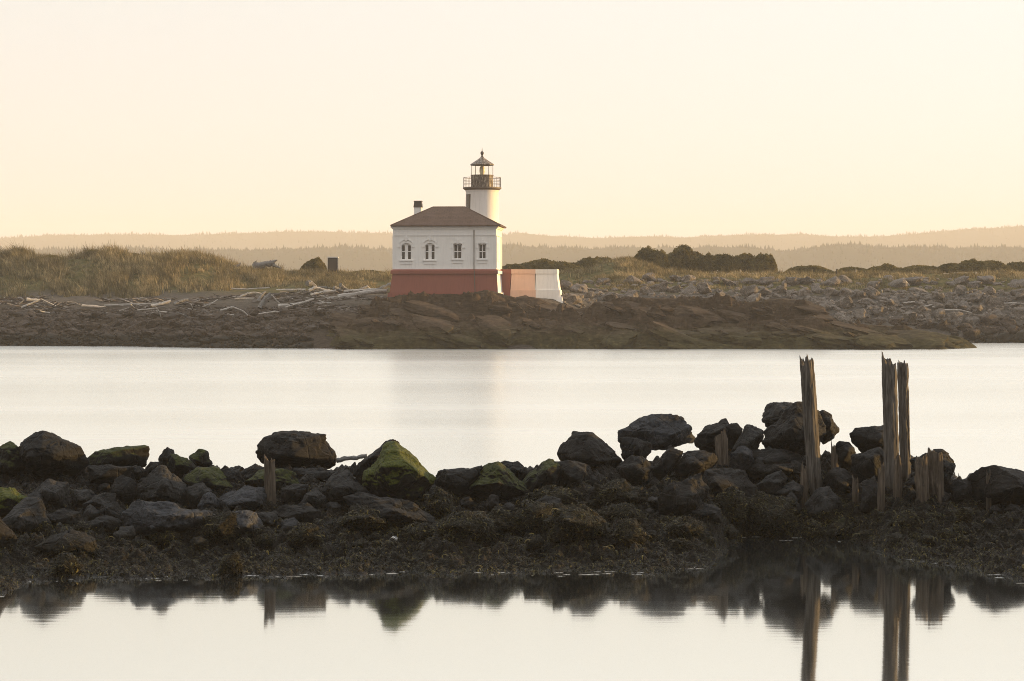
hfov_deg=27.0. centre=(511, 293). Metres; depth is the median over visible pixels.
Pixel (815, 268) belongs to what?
shrub
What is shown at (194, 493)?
boulder
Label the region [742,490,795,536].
boulder
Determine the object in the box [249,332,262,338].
bank rock
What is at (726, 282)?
bank rock
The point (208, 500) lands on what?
boulder
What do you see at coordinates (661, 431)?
boulder
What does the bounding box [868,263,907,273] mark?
shrub
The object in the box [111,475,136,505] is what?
boulder
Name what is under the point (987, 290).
bank rock
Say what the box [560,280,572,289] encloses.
bank rock
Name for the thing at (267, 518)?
boulder
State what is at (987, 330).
bank rock
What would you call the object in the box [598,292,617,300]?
bank rock
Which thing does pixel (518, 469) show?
boulder
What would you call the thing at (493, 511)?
boulder
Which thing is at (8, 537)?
boulder
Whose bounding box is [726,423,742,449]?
boulder
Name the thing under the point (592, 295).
bank rock
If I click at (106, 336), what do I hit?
bank rock
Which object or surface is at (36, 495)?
boulder
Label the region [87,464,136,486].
boulder
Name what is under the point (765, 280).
bank rock
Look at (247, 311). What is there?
bank rock
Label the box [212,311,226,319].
bank rock
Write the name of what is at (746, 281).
bank rock
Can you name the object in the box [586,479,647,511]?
boulder
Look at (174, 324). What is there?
bank rock
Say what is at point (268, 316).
bank rock
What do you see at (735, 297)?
bank rock
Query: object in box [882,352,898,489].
piling
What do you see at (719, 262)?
shrub
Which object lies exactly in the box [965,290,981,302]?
bank rock
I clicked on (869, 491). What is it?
boulder
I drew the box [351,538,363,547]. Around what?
boulder
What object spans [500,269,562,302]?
masonry platform
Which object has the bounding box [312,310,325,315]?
bank rock
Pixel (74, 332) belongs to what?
bank rock
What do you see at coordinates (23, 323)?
bank rock
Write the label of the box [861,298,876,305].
bank rock
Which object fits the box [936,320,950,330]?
bank rock
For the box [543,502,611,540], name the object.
boulder
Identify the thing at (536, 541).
boulder
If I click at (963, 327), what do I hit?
bank rock
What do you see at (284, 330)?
bank rock
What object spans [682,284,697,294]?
bank rock
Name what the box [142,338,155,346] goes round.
bank rock
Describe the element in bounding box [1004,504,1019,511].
boulder
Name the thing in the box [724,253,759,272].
shrub
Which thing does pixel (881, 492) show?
piling stub
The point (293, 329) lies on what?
bank rock
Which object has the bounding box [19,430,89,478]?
boulder
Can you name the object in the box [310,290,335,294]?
driftwood
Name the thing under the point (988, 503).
piling stub
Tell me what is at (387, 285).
driftwood
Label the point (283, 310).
bank rock
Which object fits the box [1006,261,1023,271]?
shrub
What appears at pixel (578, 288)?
bank rock
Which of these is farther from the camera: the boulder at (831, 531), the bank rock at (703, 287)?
the bank rock at (703, 287)
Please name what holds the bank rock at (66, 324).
on the terrain at (321, 340)
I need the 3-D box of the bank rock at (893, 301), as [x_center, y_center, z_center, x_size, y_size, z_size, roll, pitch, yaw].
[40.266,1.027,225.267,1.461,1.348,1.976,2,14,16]
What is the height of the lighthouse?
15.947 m
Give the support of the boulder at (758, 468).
on the shore
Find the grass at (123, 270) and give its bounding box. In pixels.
[0,239,1023,298]
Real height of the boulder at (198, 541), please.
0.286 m
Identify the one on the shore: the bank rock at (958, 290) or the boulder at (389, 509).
the boulder at (389, 509)
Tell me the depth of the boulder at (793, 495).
44.64 m
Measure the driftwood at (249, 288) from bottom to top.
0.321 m
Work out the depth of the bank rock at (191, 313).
206.79 m
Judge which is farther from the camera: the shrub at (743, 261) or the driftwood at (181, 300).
the shrub at (743, 261)
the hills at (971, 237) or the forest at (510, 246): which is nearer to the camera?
the forest at (510, 246)
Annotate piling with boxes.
[799,355,821,495]
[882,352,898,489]
[897,359,910,480]
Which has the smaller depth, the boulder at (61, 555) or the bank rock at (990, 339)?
the boulder at (61, 555)
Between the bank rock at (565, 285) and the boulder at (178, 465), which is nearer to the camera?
the boulder at (178, 465)
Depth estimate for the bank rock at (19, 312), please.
212.97 m
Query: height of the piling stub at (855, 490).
1.318 m
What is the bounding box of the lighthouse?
[388,150,505,296]
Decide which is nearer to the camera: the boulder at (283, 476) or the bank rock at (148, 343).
the boulder at (283, 476)
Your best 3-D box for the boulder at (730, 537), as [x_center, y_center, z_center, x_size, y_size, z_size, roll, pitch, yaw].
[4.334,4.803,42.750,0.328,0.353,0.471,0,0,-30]
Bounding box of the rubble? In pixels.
[0,277,1023,347]
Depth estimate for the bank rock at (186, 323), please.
204.22 m
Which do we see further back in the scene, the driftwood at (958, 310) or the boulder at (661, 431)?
the driftwood at (958, 310)
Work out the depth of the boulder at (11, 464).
45.56 m
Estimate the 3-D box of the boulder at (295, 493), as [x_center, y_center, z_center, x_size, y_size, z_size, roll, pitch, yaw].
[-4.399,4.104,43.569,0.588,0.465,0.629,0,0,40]
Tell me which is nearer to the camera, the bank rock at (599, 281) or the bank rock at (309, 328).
the bank rock at (309, 328)
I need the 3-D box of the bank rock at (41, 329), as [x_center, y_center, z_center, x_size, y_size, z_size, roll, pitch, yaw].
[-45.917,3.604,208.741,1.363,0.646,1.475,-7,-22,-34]
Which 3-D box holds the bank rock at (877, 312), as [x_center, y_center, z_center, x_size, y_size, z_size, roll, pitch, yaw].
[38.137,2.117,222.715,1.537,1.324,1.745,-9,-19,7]
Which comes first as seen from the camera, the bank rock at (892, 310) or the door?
the bank rock at (892, 310)
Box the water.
[0,343,1023,680]
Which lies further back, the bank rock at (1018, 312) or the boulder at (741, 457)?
the bank rock at (1018, 312)
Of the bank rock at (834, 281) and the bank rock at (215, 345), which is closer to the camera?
the bank rock at (215, 345)
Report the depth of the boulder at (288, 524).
41.11 m
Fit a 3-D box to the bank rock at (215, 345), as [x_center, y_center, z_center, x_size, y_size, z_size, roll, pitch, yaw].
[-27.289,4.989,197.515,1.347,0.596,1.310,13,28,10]
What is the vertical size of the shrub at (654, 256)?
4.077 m
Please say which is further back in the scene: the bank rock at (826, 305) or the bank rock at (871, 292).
the bank rock at (871, 292)
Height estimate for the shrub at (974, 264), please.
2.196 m
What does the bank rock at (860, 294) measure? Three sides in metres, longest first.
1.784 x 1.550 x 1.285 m
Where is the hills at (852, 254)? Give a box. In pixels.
[1,245,1023,273]
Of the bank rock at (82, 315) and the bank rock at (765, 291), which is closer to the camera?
the bank rock at (82, 315)
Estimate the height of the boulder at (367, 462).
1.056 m
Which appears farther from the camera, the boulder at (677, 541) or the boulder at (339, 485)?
the boulder at (339, 485)
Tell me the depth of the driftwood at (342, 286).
224.13 m
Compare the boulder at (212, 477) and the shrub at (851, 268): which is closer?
the boulder at (212, 477)
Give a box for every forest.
[0,241,1023,273]
[1,224,1023,249]
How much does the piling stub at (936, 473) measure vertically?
1.779 m
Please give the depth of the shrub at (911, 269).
263.18 m
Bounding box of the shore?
[0,450,1023,595]
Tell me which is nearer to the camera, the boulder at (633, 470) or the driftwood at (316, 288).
the boulder at (633, 470)
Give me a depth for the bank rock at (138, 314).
209.60 m
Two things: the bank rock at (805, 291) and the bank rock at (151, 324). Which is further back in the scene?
the bank rock at (805, 291)
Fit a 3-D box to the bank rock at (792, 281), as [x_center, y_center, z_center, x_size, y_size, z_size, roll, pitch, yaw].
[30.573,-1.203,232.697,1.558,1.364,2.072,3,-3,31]
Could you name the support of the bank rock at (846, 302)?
on the terrain at (321, 340)
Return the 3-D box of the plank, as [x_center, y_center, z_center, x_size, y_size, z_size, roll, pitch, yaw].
[-3.555,3.637,47.200,0.703,0.207,0.112,0,0,0]
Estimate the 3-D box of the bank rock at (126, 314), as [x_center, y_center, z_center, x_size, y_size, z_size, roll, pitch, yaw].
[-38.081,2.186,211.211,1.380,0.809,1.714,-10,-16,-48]
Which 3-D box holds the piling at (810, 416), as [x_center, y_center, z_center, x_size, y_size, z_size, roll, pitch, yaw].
[6.388,3.047,45.503,0.516,3.585,0.337,0,0,0]
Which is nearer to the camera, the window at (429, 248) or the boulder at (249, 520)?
the boulder at (249, 520)
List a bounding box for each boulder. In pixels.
[0,441,25,476]
[0,487,27,516]
[0,517,16,550]
[2,497,51,533]
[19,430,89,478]
[27,491,47,505]
[34,478,69,508]
[34,529,99,555]
[47,508,82,525]
[52,553,83,573]
[71,489,95,507]
[73,515,122,531]
[82,492,115,509]
[83,504,99,520]
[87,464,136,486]
[88,445,149,467]
[98,483,110,491]
[99,501,124,520]
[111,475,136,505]
[113,526,135,542]
[121,499,212,537]
[132,465,147,480]
[136,465,189,505]
[145,461,162,475]
[158,447,174,467]
[167,454,195,476]
[181,466,232,489]
[184,483,211,508]
[189,449,212,466]
[190,536,206,550]
[197,492,219,509]
[202,511,236,544]
[214,488,222,494]
[217,551,242,574]
[218,485,266,510]
[220,465,244,483]
[233,510,263,538]
[240,463,263,485]
[245,468,299,487]
[255,430,336,468]
[256,511,278,526]
[274,502,322,522]
[281,483,308,504]
[281,517,298,530]
[287,523,321,545]
[293,468,337,482]
[300,487,325,508]
[322,469,370,504]
[324,502,341,509]
[338,504,387,531]
[343,491,434,524]
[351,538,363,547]
[353,439,399,484]
[362,441,436,500]
[394,509,408,527]
[401,522,433,541]
[426,486,452,518]
[434,511,497,540]
[435,465,482,495]
[459,496,475,508]
[466,461,528,500]
[483,494,499,511]
[485,504,517,533]
[501,460,527,480]
[502,502,514,511]
[512,500,552,531]
[522,458,561,491]
[526,534,544,550]
[528,485,583,505]
[536,495,561,503]
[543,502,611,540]
[554,460,599,485]
[557,431,621,467]
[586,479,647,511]
[587,482,595,501]
[597,503,648,522]
[613,518,649,544]
[616,455,653,485]
[617,414,695,450]
[619,437,651,459]
[644,508,653,514]
[647,530,658,539]
[648,496,658,508]
[652,445,682,480]
[657,478,704,517]
[666,516,706,539]
[672,538,686,548]
[674,450,717,478]
[688,473,709,501]
[691,503,721,522]
[694,418,731,454]
[702,468,757,497]
[715,486,747,524]
[724,525,736,541]
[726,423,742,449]
[730,446,753,473]
[732,424,763,451]
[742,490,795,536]
[746,457,803,478]
[752,446,805,464]
[756,470,786,495]
[761,402,792,426]
[762,401,825,454]
[775,480,803,499]
[787,491,801,515]
[805,486,842,516]
[819,410,839,444]
[823,467,851,492]
[825,518,850,536]
[835,441,855,468]
[846,492,860,499]
[849,425,883,452]
[851,447,883,483]
[859,475,877,513]
[860,530,871,536]
[887,532,903,544]
[905,476,915,487]
[910,449,955,493]
[919,535,934,543]
[937,529,949,536]
[950,479,972,503]
[967,465,1023,505]
[983,518,995,528]
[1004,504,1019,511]
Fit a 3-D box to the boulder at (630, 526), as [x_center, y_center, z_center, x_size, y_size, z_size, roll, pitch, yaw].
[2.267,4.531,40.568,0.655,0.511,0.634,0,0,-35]
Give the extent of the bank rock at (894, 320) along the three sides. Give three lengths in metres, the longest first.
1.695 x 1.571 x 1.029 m
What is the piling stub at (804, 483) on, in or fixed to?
on the shore
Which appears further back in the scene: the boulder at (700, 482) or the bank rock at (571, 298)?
the bank rock at (571, 298)
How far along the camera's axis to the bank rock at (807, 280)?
232.26 m
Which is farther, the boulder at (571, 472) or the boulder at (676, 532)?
the boulder at (571, 472)
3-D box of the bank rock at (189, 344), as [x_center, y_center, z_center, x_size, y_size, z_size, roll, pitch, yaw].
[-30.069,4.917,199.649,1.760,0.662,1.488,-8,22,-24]
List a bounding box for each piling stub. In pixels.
[264,454,275,503]
[715,430,728,465]
[800,462,807,507]
[831,441,838,469]
[852,474,859,504]
[877,462,884,511]
[893,453,902,500]
[915,453,929,501]
[928,447,943,502]
[986,473,991,511]
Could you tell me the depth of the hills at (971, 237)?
4986.41 m
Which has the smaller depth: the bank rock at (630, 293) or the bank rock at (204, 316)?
the bank rock at (204, 316)
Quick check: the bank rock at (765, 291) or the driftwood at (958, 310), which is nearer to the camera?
the driftwood at (958, 310)
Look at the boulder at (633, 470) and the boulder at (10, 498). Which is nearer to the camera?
the boulder at (10, 498)
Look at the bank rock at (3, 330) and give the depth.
208.57 m
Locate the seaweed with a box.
[0,465,1023,592]
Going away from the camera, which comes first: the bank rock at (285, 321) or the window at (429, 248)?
the bank rock at (285, 321)
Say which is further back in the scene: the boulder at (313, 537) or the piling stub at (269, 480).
the piling stub at (269, 480)
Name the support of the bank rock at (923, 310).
on the terrain at (321, 340)
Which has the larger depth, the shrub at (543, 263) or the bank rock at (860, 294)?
the shrub at (543, 263)
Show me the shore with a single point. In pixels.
(81, 478)
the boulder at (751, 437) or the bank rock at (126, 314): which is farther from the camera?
the bank rock at (126, 314)
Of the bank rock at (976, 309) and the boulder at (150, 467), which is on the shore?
the boulder at (150, 467)
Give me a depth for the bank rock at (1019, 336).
218.74 m
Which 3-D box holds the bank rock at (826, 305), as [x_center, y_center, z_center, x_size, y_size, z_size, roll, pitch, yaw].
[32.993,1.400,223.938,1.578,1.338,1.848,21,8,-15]
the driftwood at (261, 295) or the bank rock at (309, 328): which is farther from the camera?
the driftwood at (261, 295)
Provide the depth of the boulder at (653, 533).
40.98 m
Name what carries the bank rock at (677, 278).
on the terrain at (321, 340)
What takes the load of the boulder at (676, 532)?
on the shore
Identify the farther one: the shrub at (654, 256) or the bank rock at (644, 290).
the shrub at (654, 256)
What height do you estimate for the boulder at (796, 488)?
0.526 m
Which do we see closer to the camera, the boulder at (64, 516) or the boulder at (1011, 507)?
the boulder at (64, 516)
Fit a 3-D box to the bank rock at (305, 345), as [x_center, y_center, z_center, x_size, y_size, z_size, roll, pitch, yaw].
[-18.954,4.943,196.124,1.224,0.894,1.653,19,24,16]
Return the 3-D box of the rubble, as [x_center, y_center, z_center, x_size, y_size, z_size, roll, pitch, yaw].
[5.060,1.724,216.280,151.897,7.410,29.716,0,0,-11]
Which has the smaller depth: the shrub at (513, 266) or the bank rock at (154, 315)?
the bank rock at (154, 315)
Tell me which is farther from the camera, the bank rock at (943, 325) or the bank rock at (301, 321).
the bank rock at (943, 325)
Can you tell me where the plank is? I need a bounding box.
[336,454,366,462]
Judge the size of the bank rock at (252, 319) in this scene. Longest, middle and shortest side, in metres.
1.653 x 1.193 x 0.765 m
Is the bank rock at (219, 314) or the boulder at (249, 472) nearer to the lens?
the boulder at (249, 472)
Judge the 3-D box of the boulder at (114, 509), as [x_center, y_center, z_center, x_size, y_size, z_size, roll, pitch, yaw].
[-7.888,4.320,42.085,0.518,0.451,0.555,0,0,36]
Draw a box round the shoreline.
[0,536,1001,596]
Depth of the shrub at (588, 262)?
279.05 m
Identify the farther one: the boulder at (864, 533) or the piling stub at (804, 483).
the piling stub at (804, 483)
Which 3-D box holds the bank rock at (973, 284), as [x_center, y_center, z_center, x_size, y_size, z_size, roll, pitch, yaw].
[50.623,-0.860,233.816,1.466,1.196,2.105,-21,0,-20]
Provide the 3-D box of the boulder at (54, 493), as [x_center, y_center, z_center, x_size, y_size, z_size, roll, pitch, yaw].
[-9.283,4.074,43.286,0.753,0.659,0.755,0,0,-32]
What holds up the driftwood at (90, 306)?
on the terrain at (321, 340)
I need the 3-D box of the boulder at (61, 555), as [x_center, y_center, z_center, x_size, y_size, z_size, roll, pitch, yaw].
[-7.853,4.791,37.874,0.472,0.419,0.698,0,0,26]
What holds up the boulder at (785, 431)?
on the shore
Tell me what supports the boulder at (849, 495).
on the shore
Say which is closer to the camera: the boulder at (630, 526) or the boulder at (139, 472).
the boulder at (630, 526)
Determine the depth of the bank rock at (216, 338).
198.95 m
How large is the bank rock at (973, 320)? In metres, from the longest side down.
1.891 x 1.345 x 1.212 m
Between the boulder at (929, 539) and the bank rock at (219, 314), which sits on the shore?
the boulder at (929, 539)
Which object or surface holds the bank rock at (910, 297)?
on the terrain at (321, 340)
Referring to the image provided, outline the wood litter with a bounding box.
[0,288,389,314]
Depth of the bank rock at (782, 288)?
227.44 m
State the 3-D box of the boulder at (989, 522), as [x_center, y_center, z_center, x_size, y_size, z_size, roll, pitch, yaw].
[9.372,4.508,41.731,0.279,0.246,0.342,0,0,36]
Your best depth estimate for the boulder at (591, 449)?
46.04 m
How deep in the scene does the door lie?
250.48 m
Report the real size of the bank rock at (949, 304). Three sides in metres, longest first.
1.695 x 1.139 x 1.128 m
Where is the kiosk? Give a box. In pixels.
[327,257,338,272]
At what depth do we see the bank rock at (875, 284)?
230.69 m
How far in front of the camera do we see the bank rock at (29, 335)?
206.87 m
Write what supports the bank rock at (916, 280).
on the terrain at (321, 340)
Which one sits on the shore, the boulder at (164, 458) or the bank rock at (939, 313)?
the boulder at (164, 458)
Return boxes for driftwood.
[21,299,38,307]
[82,304,105,307]
[104,302,169,305]
[151,300,170,306]
[173,298,188,304]
[220,306,247,315]
[231,287,269,289]
[239,292,260,296]
[257,291,265,300]
[258,292,270,308]
[263,296,272,305]
[276,289,305,290]
[278,298,312,306]
[305,280,316,289]
[308,286,329,290]
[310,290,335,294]
[337,289,386,298]
[339,283,349,289]
[344,288,387,291]
[375,282,390,289]
[945,309,972,313]
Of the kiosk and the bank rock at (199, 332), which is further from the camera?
the kiosk
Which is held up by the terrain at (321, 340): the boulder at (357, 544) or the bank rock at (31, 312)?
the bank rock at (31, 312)
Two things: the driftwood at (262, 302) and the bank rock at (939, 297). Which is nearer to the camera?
the driftwood at (262, 302)
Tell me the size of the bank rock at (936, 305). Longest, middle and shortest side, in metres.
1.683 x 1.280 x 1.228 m
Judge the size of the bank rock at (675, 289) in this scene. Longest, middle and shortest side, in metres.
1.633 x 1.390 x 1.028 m
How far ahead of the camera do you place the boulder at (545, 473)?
44.38 m
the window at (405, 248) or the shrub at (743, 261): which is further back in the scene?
the shrub at (743, 261)
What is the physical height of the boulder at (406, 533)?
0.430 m
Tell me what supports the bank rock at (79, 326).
on the terrain at (321, 340)
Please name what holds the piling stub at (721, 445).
on the shore
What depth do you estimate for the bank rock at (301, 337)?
197.70 m
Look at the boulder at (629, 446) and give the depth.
46.66 m
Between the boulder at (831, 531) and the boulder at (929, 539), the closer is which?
the boulder at (929, 539)
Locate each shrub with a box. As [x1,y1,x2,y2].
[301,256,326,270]
[502,263,525,268]
[520,258,583,270]
[571,256,612,268]
[634,245,670,270]
[664,244,704,271]
[692,252,734,273]
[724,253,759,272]
[748,252,777,273]
[783,265,833,273]
[834,266,872,273]
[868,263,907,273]
[904,265,948,272]
[938,262,966,272]
[948,258,1014,272]
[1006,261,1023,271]
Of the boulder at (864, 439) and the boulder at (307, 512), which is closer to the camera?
the boulder at (307, 512)
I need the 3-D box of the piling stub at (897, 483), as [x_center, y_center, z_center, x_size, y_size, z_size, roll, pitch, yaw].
[7.957,4.103,43.937,0.230,1.676,0.222,0,0,0]
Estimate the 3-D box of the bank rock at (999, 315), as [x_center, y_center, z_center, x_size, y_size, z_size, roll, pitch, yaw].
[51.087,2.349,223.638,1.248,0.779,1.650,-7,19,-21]
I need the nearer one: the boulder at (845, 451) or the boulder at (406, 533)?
the boulder at (406, 533)
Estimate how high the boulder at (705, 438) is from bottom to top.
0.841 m
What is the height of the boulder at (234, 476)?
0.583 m
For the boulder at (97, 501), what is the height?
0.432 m
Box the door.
[329,259,336,269]
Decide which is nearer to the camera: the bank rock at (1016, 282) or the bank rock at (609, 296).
the bank rock at (609, 296)
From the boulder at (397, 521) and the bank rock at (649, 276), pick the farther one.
the bank rock at (649, 276)
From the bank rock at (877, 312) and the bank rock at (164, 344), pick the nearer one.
the bank rock at (164, 344)
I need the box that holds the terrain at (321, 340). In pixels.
[0,258,1023,348]
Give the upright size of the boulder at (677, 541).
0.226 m
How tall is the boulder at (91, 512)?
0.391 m
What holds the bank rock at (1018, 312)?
on the terrain at (321, 340)
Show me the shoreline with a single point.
(503, 572)
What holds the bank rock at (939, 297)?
on the terrain at (321, 340)
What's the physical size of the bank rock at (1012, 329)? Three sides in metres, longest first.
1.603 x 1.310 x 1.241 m
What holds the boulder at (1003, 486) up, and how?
on the shore
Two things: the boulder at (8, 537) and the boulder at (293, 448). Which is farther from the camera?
the boulder at (293, 448)
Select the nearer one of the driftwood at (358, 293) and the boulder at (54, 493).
the boulder at (54, 493)
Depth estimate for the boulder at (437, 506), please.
42.40 m
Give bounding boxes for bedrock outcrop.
[326,290,976,349]
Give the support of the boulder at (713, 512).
on the shore
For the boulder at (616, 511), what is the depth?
41.98 m
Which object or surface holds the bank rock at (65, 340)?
on the terrain at (321, 340)
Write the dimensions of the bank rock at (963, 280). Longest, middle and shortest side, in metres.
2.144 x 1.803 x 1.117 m
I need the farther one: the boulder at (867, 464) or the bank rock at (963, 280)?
the bank rock at (963, 280)
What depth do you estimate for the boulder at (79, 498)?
43.34 m
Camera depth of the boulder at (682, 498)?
42.64 m
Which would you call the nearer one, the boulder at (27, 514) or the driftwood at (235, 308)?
the boulder at (27, 514)
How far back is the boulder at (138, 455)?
46.24 m
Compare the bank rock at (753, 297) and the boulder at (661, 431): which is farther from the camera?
the bank rock at (753, 297)
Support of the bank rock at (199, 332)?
on the terrain at (321, 340)
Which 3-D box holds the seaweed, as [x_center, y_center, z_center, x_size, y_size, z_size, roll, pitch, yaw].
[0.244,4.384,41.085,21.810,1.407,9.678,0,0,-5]
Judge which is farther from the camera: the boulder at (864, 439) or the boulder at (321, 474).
the boulder at (864, 439)
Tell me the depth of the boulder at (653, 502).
43.43 m
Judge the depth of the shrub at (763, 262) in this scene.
259.27 m
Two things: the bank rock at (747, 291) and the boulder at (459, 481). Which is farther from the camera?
the bank rock at (747, 291)
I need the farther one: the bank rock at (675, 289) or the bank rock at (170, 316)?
the bank rock at (675, 289)
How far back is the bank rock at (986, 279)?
234.88 m
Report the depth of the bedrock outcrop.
196.76 m
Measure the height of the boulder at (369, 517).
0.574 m
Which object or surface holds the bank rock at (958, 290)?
on the terrain at (321, 340)
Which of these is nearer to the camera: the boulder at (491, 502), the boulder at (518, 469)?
the boulder at (491, 502)
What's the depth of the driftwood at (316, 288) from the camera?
224.75 m
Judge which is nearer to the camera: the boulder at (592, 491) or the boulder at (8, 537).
the boulder at (8, 537)
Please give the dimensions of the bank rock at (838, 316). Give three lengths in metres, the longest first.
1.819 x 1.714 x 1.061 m
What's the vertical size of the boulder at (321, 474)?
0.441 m
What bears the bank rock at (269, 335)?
on the terrain at (321, 340)
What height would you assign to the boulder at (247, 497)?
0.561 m
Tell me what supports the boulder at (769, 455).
on the shore
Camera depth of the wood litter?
214.99 m
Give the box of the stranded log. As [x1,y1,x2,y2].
[252,260,281,268]
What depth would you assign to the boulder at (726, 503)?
43.71 m
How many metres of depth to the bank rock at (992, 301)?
225.97 m
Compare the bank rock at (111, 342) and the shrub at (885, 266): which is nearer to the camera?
the bank rock at (111, 342)
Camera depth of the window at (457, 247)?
210.11 m
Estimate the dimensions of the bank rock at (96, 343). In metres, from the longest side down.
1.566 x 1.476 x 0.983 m
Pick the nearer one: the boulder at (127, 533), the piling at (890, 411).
the boulder at (127, 533)
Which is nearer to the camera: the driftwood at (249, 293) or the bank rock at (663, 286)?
the driftwood at (249, 293)
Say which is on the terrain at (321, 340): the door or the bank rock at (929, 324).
the bank rock at (929, 324)
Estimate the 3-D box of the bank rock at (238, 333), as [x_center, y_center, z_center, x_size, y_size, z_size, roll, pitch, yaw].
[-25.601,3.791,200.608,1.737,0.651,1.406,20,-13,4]
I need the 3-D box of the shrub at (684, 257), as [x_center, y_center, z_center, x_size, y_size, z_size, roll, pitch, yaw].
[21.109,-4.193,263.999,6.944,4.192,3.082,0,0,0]
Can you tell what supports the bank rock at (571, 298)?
on the terrain at (321, 340)
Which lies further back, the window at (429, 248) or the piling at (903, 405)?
the window at (429, 248)
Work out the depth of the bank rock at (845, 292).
226.70 m
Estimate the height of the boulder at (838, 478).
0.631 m
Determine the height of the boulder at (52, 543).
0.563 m
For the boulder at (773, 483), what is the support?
on the shore
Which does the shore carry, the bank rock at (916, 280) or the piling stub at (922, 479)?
the piling stub at (922, 479)
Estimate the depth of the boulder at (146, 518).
40.74 m
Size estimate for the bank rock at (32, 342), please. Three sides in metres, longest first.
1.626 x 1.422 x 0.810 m
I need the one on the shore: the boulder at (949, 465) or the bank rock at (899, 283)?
the boulder at (949, 465)
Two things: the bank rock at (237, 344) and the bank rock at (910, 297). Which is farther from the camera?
the bank rock at (910, 297)
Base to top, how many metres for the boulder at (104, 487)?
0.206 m
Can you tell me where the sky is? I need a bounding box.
[0,0,1023,238]
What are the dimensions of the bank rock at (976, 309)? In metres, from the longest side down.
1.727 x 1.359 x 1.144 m
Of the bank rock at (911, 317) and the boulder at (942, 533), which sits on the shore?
the boulder at (942, 533)
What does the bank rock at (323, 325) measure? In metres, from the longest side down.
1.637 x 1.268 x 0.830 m
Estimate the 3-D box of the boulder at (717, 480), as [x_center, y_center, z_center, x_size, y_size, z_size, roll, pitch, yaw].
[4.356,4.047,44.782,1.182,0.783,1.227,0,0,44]
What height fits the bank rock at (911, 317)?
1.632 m
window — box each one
[398,236,413,263]
[422,236,437,263]
[450,239,464,262]
[475,238,488,262]
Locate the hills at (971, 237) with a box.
[0,226,1023,250]
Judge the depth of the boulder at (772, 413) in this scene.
47.98 m
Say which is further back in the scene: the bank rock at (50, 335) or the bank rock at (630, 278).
the bank rock at (630, 278)
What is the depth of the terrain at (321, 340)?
224.13 m
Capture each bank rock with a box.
[0,327,7,333]
[13,310,28,315]
[16,320,29,327]
[23,332,36,339]
[24,339,36,345]
[28,309,36,316]
[31,316,43,324]
[35,326,48,332]
[37,336,45,342]
[44,342,56,345]
[46,332,61,339]
[60,337,73,344]
[62,320,72,327]
[70,328,82,336]
[75,324,84,328]
[79,311,91,318]
[88,340,100,345]
[91,313,102,318]
[102,333,114,339]
[103,339,115,345]
[108,314,123,318]
[111,320,121,326]
[121,311,134,317]
[121,341,136,345]
[135,311,145,318]
[141,329,154,335]
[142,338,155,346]
[145,321,157,328]
[149,312,164,318]
[157,340,171,346]
[162,313,177,319]
[168,321,181,326]
[173,330,184,338]
[180,320,191,326]
[181,341,196,347]
[187,310,198,316]
[194,327,207,337]
[198,314,214,319]
[198,338,210,344]
[211,343,223,347]
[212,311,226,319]
[212,335,228,342]
[221,324,230,329]
[224,314,234,320]
[232,330,244,335]
[232,341,243,347]
[236,309,249,314]
[247,315,260,323]
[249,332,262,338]
[250,309,262,315]
[252,340,267,347]
[263,313,273,319]
[263,332,274,338]
[274,328,288,334]
[276,318,293,324]
[278,306,291,314]
[280,336,297,344]
[288,327,299,332]
[296,318,308,325]
[297,334,313,340]
[298,342,313,348]
[303,325,316,331]
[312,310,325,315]
[317,322,329,327]
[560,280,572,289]
[563,293,581,304]
[570,283,587,292]
[584,291,597,300]
[596,278,610,284]
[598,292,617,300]
[623,275,640,283]
[624,290,638,296]
[639,286,653,294]
[642,272,656,281]
[650,281,669,291]
[668,285,680,292]
[669,275,681,281]
[681,275,695,282]
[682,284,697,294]
[696,282,712,293]
[720,277,736,285]
[731,294,739,301]
[740,285,759,296]
[741,277,753,283]
[746,293,760,301]
[755,276,774,284]
[760,287,773,294]
[776,283,786,293]
[785,277,801,285]
[797,287,812,295]
[800,276,814,283]
[810,284,821,293]
[819,301,832,309]
[824,276,840,285]
[824,287,839,295]
[834,295,852,308]
[834,312,851,322]
[837,288,855,298]
[838,275,852,282]
[852,308,867,320]
[855,291,868,298]
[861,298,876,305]
[863,285,880,299]
[867,281,879,288]
[870,307,883,316]
[884,307,896,314]
[887,296,899,307]
[888,278,907,287]
[888,316,902,324]
[902,312,916,322]
[903,293,918,303]
[905,276,921,284]
[907,287,928,294]
[916,306,931,315]
[919,319,936,328]
[930,302,943,309]
[932,293,945,302]
[933,308,944,319]
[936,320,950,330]
[945,300,954,308]
[945,311,963,323]
[951,275,968,284]
[953,285,965,295]
[957,300,969,310]
[957,323,973,331]
[962,329,980,340]
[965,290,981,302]
[965,316,979,325]
[966,280,981,287]
[970,305,982,313]
[977,275,994,283]
[980,314,998,325]
[981,286,995,295]
[982,325,996,335]
[984,335,997,342]
[985,295,1004,306]
[995,311,1005,318]
[996,331,1012,342]
[1007,325,1017,333]
[1009,279,1023,287]
[1010,288,1023,299]
[1010,307,1023,319]
[1014,330,1023,342]
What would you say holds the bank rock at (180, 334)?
on the terrain at (321, 340)
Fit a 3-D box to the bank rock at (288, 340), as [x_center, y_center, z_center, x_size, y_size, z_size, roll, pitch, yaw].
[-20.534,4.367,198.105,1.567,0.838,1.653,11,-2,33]
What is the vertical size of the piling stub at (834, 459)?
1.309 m
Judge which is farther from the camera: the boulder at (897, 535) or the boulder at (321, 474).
the boulder at (321, 474)

